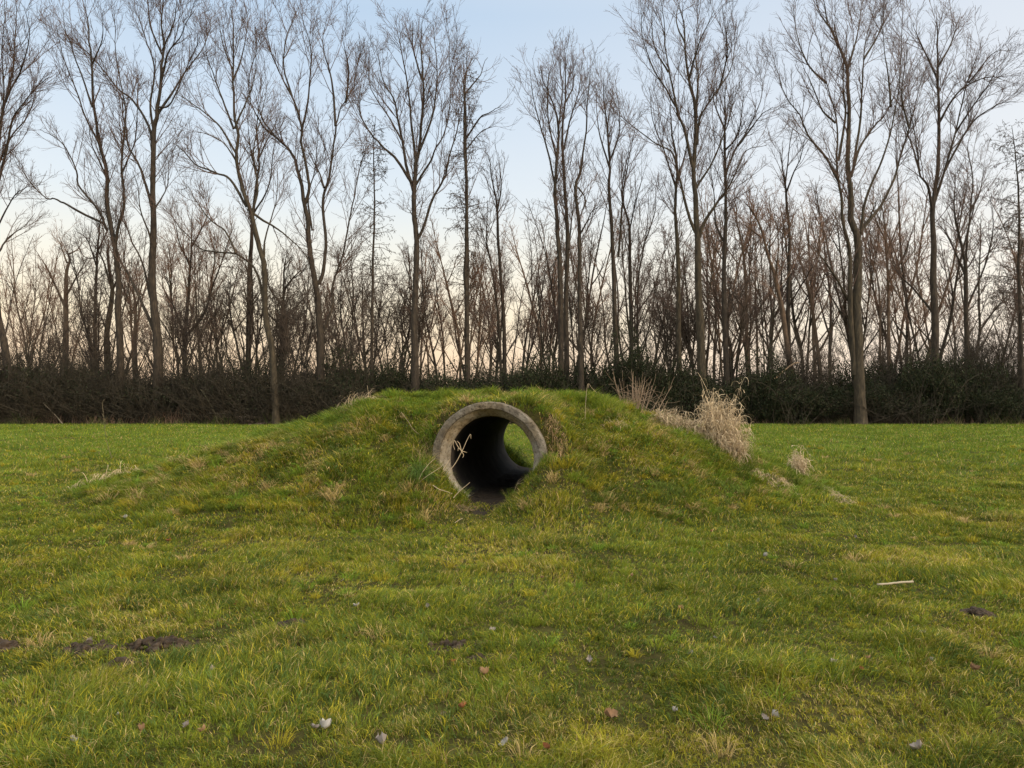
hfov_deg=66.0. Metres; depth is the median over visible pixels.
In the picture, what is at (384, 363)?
evergreen bush
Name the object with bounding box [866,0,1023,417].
bare tree
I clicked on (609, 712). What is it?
dead leaf
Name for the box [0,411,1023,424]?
edge grass
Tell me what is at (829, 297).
slender tree
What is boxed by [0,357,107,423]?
brushwood bush
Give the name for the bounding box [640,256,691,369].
slender tree
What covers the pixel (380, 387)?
evergreen bush
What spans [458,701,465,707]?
dead leaf
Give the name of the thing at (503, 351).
bare tree
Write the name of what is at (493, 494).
soil
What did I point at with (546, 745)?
leaf scrap
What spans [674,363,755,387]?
evergreen bush
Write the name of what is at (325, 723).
dead leaf
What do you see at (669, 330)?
thicket tree
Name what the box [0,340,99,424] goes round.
brushwood bush
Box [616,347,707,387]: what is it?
evergreen bush
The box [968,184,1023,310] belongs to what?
slender tree
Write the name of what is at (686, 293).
slender tree
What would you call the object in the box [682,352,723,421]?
evergreen bush
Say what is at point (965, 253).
bare tree
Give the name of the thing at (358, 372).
evergreen bush
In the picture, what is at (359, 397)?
dry grass clump
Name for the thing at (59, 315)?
slender tree
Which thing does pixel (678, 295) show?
bare tree
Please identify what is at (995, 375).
brushwood bush
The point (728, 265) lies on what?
slender tree
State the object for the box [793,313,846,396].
thicket tree
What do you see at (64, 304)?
bare tree
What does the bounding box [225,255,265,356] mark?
slender tree
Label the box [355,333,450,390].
evergreen bush
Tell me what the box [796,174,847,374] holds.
slender tree
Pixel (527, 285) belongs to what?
slender tree
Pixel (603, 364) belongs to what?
evergreen bush
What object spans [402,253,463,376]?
slender tree
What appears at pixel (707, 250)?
slender tree
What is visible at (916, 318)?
slender tree
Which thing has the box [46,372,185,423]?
brushwood bush
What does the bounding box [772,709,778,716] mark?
leaf scrap
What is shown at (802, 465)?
dry grass clump
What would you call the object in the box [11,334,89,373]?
brushwood bush
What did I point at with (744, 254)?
bare tree
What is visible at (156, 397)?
brushwood bush
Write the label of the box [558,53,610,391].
bare tree
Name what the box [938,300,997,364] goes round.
thicket tree
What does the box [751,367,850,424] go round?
evergreen bush
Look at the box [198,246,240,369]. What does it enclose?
slender tree
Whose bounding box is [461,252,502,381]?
slender tree
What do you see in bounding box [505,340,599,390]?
evergreen bush
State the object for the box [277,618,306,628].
soil heap
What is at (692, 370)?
evergreen bush
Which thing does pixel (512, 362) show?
slender tree
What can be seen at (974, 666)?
leaf scrap
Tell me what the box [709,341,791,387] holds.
evergreen bush
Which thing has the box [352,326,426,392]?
evergreen bush
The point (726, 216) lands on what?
bare tree
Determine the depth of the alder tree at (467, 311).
47.61 m
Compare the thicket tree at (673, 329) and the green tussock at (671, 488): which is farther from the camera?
the thicket tree at (673, 329)
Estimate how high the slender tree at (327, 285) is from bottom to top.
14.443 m
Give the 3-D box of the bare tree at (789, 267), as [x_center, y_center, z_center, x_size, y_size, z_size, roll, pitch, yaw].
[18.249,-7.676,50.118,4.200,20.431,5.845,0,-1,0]
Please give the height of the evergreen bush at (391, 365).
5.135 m
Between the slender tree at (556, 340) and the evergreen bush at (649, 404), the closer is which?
the evergreen bush at (649, 404)
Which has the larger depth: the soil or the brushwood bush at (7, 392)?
the brushwood bush at (7, 392)
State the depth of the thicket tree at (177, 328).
48.33 m
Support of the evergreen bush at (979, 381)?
on the ground at (592, 687)
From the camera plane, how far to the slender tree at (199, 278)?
62.80 m
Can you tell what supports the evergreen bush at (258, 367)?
on the ground at (592, 687)
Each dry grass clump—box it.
[67,464,139,487]
[337,387,385,409]
[401,432,441,471]
[450,499,477,511]
[544,414,567,456]
[598,417,626,428]
[647,400,676,423]
[653,407,716,442]
[687,373,755,464]
[749,468,800,494]
[784,445,814,478]
[821,484,858,504]
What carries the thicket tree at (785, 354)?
on the ground at (592, 687)
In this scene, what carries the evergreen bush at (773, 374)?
on the ground at (592, 687)
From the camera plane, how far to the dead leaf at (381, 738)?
3.35 m
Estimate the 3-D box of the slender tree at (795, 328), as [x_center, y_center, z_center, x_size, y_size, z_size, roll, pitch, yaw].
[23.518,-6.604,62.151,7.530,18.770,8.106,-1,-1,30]
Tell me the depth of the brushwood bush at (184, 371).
46.94 m
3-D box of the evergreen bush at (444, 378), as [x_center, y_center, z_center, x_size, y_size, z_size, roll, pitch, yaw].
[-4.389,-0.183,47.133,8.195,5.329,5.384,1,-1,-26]
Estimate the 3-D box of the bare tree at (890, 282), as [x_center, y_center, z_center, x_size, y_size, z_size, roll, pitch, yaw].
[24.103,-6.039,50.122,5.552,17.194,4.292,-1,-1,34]
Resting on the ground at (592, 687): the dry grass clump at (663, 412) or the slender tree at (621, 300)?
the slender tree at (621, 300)
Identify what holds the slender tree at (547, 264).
on the ground at (592, 687)
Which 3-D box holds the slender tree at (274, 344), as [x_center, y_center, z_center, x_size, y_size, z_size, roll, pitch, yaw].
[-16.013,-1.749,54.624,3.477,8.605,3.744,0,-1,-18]
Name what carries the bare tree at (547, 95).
on the ground at (592, 687)
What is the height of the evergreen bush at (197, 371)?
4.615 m
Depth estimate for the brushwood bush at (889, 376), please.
47.19 m
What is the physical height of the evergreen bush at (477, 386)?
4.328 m
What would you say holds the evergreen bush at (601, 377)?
on the ground at (592, 687)
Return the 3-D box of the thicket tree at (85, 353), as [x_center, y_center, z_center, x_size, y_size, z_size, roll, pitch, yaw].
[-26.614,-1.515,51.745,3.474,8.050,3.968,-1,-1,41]
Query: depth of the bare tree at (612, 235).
47.99 m
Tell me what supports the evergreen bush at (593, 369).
on the ground at (592, 687)
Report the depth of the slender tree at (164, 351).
55.27 m
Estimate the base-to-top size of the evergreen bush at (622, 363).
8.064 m
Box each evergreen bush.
[0,329,60,382]
[164,354,284,392]
[211,340,310,391]
[264,332,351,401]
[306,324,429,407]
[328,344,431,391]
[339,360,439,401]
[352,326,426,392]
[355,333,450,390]
[355,350,398,378]
[367,370,448,394]
[375,338,503,392]
[403,354,492,390]
[419,356,519,389]
[420,355,516,392]
[458,333,560,391]
[463,346,550,385]
[470,327,583,423]
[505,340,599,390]
[522,329,599,392]
[534,348,631,390]
[551,376,646,411]
[556,342,664,379]
[571,370,675,414]
[574,323,655,409]
[586,341,705,418]
[594,290,685,410]
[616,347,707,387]
[631,324,703,420]
[631,344,735,421]
[637,346,734,418]
[664,349,798,423]
[673,367,748,419]
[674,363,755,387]
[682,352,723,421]
[696,365,796,423]
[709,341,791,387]
[714,323,849,423]
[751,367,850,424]
[763,356,877,394]
[782,356,945,423]
[808,326,903,394]
[822,367,934,423]
[881,325,988,423]
[885,328,989,423]
[939,332,1023,422]
[950,372,1023,424]
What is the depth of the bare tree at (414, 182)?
46.03 m
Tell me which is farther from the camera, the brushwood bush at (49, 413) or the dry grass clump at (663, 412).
the brushwood bush at (49, 413)
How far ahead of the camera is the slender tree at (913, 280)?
66.51 m
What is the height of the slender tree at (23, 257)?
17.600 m
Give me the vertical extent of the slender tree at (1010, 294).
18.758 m
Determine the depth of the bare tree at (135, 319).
55.99 m
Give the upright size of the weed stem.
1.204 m
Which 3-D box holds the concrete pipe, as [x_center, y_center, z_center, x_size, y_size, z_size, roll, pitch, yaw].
[0.053,1.023,12.576,1.500,1.506,5.005,0,-1,8]
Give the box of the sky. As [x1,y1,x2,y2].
[0,0,1023,383]
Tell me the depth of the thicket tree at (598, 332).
52.22 m
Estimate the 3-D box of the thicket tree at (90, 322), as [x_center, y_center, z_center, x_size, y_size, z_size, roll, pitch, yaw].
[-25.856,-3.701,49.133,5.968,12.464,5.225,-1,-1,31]
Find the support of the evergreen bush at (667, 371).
on the ground at (592, 687)
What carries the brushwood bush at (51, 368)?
on the ground at (592, 687)
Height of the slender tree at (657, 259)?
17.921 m
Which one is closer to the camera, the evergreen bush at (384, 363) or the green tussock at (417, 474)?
the green tussock at (417, 474)
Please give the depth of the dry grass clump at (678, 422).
11.81 m
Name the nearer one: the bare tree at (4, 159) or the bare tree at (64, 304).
the bare tree at (4, 159)
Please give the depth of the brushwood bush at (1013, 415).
45.99 m
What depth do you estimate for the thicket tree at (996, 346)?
50.39 m
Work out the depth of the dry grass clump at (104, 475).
12.38 m
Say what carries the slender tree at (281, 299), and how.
on the ground at (592, 687)
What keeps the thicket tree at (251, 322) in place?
on the ground at (592, 687)
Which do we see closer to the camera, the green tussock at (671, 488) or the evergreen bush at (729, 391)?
the green tussock at (671, 488)
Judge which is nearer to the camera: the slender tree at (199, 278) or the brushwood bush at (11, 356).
the brushwood bush at (11, 356)
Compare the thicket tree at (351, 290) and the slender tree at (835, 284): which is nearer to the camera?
the thicket tree at (351, 290)
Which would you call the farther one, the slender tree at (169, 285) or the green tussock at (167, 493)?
the slender tree at (169, 285)
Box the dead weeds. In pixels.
[25,406,1000,423]
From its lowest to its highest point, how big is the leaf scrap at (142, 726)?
0.034 m
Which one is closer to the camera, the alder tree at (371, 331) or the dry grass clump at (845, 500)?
the dry grass clump at (845, 500)
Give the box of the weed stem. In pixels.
[102,399,111,457]
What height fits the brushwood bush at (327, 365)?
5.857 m
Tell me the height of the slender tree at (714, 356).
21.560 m
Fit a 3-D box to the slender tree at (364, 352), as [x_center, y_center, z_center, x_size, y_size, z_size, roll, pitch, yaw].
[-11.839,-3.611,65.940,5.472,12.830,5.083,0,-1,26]
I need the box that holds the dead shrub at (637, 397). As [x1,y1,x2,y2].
[606,369,678,411]
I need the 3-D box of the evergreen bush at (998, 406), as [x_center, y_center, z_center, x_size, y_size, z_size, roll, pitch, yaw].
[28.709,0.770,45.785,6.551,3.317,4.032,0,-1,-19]
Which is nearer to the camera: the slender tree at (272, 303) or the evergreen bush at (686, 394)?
the evergreen bush at (686, 394)
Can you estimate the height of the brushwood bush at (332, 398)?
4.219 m
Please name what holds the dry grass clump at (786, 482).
on the mound
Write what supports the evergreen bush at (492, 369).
on the ground at (592, 687)
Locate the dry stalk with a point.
(462, 451)
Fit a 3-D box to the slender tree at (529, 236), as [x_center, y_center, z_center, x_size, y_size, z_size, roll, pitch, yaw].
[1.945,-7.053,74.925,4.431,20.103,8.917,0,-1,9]
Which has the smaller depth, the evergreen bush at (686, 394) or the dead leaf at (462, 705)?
the dead leaf at (462, 705)
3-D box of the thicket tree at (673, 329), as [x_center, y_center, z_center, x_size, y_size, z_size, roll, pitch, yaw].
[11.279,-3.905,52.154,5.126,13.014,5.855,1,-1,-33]
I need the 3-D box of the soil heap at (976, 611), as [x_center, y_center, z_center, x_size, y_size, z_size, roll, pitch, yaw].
[3.192,1.571,5.378,0.269,0.095,0.238,0,-1,0]
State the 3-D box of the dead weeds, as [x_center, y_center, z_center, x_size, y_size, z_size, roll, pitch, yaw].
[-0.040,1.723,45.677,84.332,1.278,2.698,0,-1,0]
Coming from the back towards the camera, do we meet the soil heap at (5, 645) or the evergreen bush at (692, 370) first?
the evergreen bush at (692, 370)
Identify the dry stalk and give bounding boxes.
[450,434,470,469]
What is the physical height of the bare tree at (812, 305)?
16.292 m
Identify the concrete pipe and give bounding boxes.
[432,402,546,498]
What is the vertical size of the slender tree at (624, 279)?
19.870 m
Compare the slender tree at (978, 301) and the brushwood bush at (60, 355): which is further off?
the slender tree at (978, 301)
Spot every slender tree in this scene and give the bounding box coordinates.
[0,217,79,371]
[0,228,50,358]
[0,242,62,367]
[22,250,106,363]
[54,233,106,367]
[100,200,169,374]
[110,251,152,368]
[126,290,174,372]
[137,236,213,365]
[156,245,189,365]
[158,229,247,366]
[167,224,239,364]
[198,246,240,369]
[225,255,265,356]
[244,245,291,372]
[258,298,302,369]
[269,271,306,370]
[284,228,350,366]
[290,252,319,380]
[301,269,355,371]
[313,267,369,354]
[326,308,366,370]
[328,246,399,363]
[336,266,403,368]
[353,259,412,370]
[380,241,434,370]
[392,237,429,371]
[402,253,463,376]
[405,232,448,381]
[406,211,459,372]
[419,195,506,378]
[419,236,452,387]
[433,246,512,378]
[461,234,531,380]
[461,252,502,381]
[463,237,515,381]
[472,234,541,372]
[493,201,589,367]
[510,175,617,369]
[511,253,554,370]
[513,205,554,371]
[523,257,575,368]
[525,219,589,374]
[529,208,573,372]
[539,209,603,377]
[543,178,634,373]
[587,245,669,366]
[597,196,670,349]
[600,211,691,356]
[633,225,705,370]
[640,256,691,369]
[643,209,690,370]
[646,223,729,381]
[656,188,720,376]
[672,153,778,378]
[680,187,769,376]
[689,205,729,381]
[713,197,792,367]
[731,224,794,376]
[732,188,814,368]
[760,199,824,353]
[767,185,847,381]
[780,189,871,379]
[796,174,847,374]
[798,174,876,352]
[798,178,906,351]
[826,152,944,367]
[847,163,990,362]
[847,164,985,358]
[850,136,927,368]
[924,233,963,357]
[937,212,1023,360]
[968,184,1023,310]
[975,227,1023,362]
[988,237,1023,350]
[990,232,1023,364]
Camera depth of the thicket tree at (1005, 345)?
50.80 m
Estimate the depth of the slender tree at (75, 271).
51.39 m
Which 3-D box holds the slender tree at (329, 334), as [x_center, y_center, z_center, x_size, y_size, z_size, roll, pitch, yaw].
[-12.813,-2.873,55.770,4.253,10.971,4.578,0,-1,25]
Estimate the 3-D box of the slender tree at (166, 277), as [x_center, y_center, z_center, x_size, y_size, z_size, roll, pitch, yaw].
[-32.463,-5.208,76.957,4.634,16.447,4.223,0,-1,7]
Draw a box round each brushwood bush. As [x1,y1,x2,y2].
[0,331,44,424]
[0,338,68,405]
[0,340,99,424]
[0,341,130,396]
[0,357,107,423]
[0,368,130,423]
[10,344,163,423]
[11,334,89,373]
[13,354,114,384]
[25,346,167,395]
[34,349,176,417]
[43,355,219,423]
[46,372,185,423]
[85,356,242,423]
[100,342,254,423]
[126,335,315,423]
[159,326,324,420]
[159,371,360,424]
[234,357,362,420]
[259,356,408,421]
[276,339,385,396]
[303,346,403,388]
[713,333,848,421]
[782,389,991,424]
[804,339,1023,423]
[882,326,1023,399]
[884,331,1023,422]
[930,330,1023,422]
[973,405,1023,423]
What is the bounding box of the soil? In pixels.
[468,465,532,514]
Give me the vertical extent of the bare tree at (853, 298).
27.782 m
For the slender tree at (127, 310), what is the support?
on the ground at (592, 687)
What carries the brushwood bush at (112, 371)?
on the ground at (592, 687)
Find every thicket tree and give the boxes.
[0,333,23,361]
[8,282,77,374]
[60,228,146,386]
[74,301,140,374]
[126,268,215,384]
[169,245,241,374]
[197,191,313,371]
[231,245,309,373]
[270,235,335,388]
[311,290,364,387]
[315,192,404,372]
[346,224,440,376]
[569,273,621,376]
[621,264,696,374]
[638,231,709,369]
[666,243,770,384]
[762,307,819,385]
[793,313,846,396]
[828,281,903,377]
[864,325,886,373]
[868,308,928,383]
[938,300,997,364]
[957,297,1023,374]
[984,319,1023,372]
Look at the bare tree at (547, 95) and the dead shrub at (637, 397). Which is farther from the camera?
the bare tree at (547, 95)
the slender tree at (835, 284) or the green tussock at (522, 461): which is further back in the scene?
the slender tree at (835, 284)
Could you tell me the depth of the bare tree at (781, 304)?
49.97 m
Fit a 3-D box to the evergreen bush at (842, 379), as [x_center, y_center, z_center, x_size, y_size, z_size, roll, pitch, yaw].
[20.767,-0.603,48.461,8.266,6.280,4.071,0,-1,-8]
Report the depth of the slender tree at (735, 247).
76.34 m
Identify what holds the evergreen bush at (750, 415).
on the ground at (592, 687)
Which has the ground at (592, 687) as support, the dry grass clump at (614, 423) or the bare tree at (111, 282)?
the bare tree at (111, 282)
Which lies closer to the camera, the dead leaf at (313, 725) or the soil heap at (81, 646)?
the dead leaf at (313, 725)
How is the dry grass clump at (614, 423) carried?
on the mound
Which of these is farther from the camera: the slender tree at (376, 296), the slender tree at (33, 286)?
the slender tree at (376, 296)
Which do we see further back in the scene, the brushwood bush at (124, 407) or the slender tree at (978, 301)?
the slender tree at (978, 301)
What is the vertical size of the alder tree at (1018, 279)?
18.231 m
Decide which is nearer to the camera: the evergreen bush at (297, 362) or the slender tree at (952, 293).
the evergreen bush at (297, 362)
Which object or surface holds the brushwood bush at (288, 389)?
on the ground at (592, 687)
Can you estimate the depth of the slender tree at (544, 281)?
60.62 m
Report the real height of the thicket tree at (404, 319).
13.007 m
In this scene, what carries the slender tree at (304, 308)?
on the ground at (592, 687)
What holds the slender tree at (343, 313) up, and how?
on the ground at (592, 687)
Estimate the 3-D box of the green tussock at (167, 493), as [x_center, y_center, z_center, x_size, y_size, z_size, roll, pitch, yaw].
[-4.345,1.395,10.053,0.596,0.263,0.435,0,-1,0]
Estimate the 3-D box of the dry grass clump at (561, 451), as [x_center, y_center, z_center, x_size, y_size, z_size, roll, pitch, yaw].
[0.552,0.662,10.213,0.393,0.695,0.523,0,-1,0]
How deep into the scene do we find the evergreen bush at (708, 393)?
45.96 m
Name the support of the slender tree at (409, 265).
on the ground at (592, 687)
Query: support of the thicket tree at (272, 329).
on the ground at (592, 687)
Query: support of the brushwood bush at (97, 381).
on the ground at (592, 687)
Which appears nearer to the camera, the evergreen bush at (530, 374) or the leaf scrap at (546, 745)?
the leaf scrap at (546, 745)
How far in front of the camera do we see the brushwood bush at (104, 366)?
48.86 m
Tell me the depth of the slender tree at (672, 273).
62.04 m
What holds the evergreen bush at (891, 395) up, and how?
on the ground at (592, 687)
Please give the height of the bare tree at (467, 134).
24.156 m
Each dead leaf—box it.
[197,723,205,731]
[311,723,319,727]
[320,718,331,728]
[375,732,386,743]
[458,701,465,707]
[479,666,488,673]
[604,707,617,717]
[761,713,768,719]
[909,739,922,749]
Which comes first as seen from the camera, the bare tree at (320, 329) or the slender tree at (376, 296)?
the bare tree at (320, 329)
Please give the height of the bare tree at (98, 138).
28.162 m
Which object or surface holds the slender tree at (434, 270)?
on the ground at (592, 687)
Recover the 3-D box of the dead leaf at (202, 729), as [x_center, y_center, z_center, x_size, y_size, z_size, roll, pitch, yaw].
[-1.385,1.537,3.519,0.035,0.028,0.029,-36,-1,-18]
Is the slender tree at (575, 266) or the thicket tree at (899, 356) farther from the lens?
the slender tree at (575, 266)
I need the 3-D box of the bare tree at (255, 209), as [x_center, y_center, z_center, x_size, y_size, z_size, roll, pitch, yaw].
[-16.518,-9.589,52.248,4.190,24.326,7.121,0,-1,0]
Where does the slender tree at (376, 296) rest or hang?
on the ground at (592, 687)
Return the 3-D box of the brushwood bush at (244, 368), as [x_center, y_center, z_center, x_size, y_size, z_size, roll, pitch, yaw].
[-15.664,-0.257,47.300,10.313,6.321,8.773,0,-1,-17]
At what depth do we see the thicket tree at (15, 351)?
48.12 m
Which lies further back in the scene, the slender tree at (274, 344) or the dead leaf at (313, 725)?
the slender tree at (274, 344)
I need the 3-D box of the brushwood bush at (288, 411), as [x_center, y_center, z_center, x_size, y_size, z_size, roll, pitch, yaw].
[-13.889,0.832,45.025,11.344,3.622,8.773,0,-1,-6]
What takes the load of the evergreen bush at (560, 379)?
on the ground at (592, 687)
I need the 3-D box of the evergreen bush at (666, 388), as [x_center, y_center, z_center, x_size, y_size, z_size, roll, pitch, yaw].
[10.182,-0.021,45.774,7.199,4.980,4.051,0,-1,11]
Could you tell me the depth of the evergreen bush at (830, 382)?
48.22 m
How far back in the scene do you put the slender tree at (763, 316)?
53.26 m
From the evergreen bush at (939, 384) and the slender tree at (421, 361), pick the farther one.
the slender tree at (421, 361)
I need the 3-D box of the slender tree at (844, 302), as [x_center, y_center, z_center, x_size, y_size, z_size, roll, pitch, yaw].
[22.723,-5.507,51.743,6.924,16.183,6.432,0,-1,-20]
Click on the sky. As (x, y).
(500, 25)
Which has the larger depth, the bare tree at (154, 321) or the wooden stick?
the bare tree at (154, 321)
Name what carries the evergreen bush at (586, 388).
on the ground at (592, 687)
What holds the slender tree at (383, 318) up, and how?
on the ground at (592, 687)
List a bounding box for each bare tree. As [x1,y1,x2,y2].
[0,0,77,418]
[0,0,169,414]
[30,218,103,359]
[55,0,230,421]
[57,183,116,365]
[73,212,145,377]
[106,250,148,377]
[132,173,247,372]
[141,0,336,423]
[208,0,379,414]
[231,69,295,362]
[238,218,317,370]
[337,0,490,392]
[450,40,519,290]
[461,122,519,383]
[503,30,583,390]
[537,26,608,386]
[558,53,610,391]
[573,52,658,373]
[583,0,799,422]
[598,135,677,359]
[631,53,709,380]
[684,36,807,385]
[716,176,776,370]
[718,172,806,386]
[744,0,951,423]
[759,102,830,382]
[778,185,836,380]
[847,155,937,376]
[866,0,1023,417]
[915,106,1012,369]
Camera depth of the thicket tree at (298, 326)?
46.90 m
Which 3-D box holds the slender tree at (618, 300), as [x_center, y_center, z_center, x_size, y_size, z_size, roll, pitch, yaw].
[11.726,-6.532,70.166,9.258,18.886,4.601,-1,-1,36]
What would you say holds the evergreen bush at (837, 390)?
on the ground at (592, 687)
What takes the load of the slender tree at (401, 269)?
on the ground at (592, 687)
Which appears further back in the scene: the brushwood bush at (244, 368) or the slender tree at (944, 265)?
the slender tree at (944, 265)
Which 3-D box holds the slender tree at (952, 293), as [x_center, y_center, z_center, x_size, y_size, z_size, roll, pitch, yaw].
[29.773,-6.272,57.866,9.484,17.898,4.712,0,-1,23]
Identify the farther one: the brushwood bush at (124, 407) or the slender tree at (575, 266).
the slender tree at (575, 266)
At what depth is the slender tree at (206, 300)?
66.53 m
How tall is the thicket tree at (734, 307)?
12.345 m
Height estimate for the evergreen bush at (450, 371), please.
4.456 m
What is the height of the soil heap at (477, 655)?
0.061 m
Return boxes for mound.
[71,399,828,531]
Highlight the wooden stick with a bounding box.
[877,580,913,584]
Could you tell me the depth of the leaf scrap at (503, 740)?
3.37 m
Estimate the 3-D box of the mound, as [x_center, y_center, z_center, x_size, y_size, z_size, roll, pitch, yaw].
[-0.825,0.946,12.868,12.450,1.579,8.166,0,-1,0]
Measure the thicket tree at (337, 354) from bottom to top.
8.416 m
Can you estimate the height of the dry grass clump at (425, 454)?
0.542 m
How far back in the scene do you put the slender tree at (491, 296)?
64.38 m
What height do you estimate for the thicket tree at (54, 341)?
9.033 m
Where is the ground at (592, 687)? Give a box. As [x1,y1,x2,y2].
[0,425,1023,767]
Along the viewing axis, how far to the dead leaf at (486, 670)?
4.22 m
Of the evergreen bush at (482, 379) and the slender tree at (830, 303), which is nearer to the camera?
the evergreen bush at (482, 379)
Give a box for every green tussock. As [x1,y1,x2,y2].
[145,484,188,499]
[404,457,443,487]
[506,441,533,466]
[650,477,687,501]
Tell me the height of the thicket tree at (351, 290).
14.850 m
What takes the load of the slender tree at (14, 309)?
on the ground at (592, 687)
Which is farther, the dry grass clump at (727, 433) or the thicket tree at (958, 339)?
the thicket tree at (958, 339)
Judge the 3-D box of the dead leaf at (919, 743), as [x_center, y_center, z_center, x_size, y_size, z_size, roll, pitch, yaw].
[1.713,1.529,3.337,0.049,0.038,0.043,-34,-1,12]
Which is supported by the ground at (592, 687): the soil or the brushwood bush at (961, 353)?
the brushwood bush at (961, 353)
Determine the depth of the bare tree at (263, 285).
44.75 m
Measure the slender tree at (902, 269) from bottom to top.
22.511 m
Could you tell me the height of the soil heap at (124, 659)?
0.086 m
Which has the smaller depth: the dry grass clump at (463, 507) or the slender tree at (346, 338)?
the dry grass clump at (463, 507)
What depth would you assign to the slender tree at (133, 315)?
67.77 m
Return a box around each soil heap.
[0,638,19,653]
[56,639,123,659]
[99,656,144,669]
[119,635,199,654]
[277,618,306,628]
[427,638,488,651]
[466,650,517,663]
[959,606,999,619]
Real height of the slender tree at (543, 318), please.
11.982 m
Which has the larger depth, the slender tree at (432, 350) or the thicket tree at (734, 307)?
the slender tree at (432, 350)
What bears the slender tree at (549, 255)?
on the ground at (592, 687)
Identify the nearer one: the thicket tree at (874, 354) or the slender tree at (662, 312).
the thicket tree at (874, 354)
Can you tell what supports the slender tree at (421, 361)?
on the ground at (592, 687)
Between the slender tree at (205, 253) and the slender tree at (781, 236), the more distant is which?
the slender tree at (205, 253)
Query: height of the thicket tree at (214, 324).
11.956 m
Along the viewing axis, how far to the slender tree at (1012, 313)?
70.56 m
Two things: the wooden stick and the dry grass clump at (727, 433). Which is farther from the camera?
the dry grass clump at (727, 433)
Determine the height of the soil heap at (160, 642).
0.095 m
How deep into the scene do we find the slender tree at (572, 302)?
54.60 m
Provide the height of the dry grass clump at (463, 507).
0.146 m
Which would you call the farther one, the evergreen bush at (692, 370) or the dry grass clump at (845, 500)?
the evergreen bush at (692, 370)
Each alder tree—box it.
[345,113,403,392]
[436,40,493,389]
[971,119,1023,422]
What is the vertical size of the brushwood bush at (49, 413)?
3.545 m
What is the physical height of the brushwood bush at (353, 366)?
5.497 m
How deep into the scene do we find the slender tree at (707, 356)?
76.84 m
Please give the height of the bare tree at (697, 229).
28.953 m
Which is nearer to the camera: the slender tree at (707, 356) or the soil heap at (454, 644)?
the soil heap at (454, 644)
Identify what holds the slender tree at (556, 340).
on the ground at (592, 687)
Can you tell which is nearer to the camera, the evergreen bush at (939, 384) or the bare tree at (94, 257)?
the evergreen bush at (939, 384)
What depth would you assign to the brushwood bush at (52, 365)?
47.53 m
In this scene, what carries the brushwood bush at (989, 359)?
on the ground at (592, 687)
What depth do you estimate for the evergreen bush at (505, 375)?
46.94 m
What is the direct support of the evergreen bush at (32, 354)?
on the ground at (592, 687)
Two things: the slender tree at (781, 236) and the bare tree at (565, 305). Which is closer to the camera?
the bare tree at (565, 305)
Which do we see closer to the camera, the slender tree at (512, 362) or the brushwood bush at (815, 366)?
the brushwood bush at (815, 366)
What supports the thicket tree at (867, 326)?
on the ground at (592, 687)
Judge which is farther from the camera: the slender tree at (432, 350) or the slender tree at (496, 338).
the slender tree at (432, 350)
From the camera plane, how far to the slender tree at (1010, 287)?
74.44 m
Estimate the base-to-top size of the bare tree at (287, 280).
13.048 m
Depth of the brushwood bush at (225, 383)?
45.00 m
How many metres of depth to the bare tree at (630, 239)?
52.09 m
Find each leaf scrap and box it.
[136,722,144,729]
[499,736,507,745]
[543,742,549,748]
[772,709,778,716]
[970,662,980,669]
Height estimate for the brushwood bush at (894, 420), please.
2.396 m
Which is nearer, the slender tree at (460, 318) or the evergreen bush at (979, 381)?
the evergreen bush at (979, 381)
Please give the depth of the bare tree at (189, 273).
51.53 m
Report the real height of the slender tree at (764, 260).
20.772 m
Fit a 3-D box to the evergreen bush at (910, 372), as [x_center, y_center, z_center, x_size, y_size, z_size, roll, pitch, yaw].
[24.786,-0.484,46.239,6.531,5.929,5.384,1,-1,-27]
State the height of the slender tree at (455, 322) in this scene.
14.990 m
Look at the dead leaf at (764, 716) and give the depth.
3.64 m

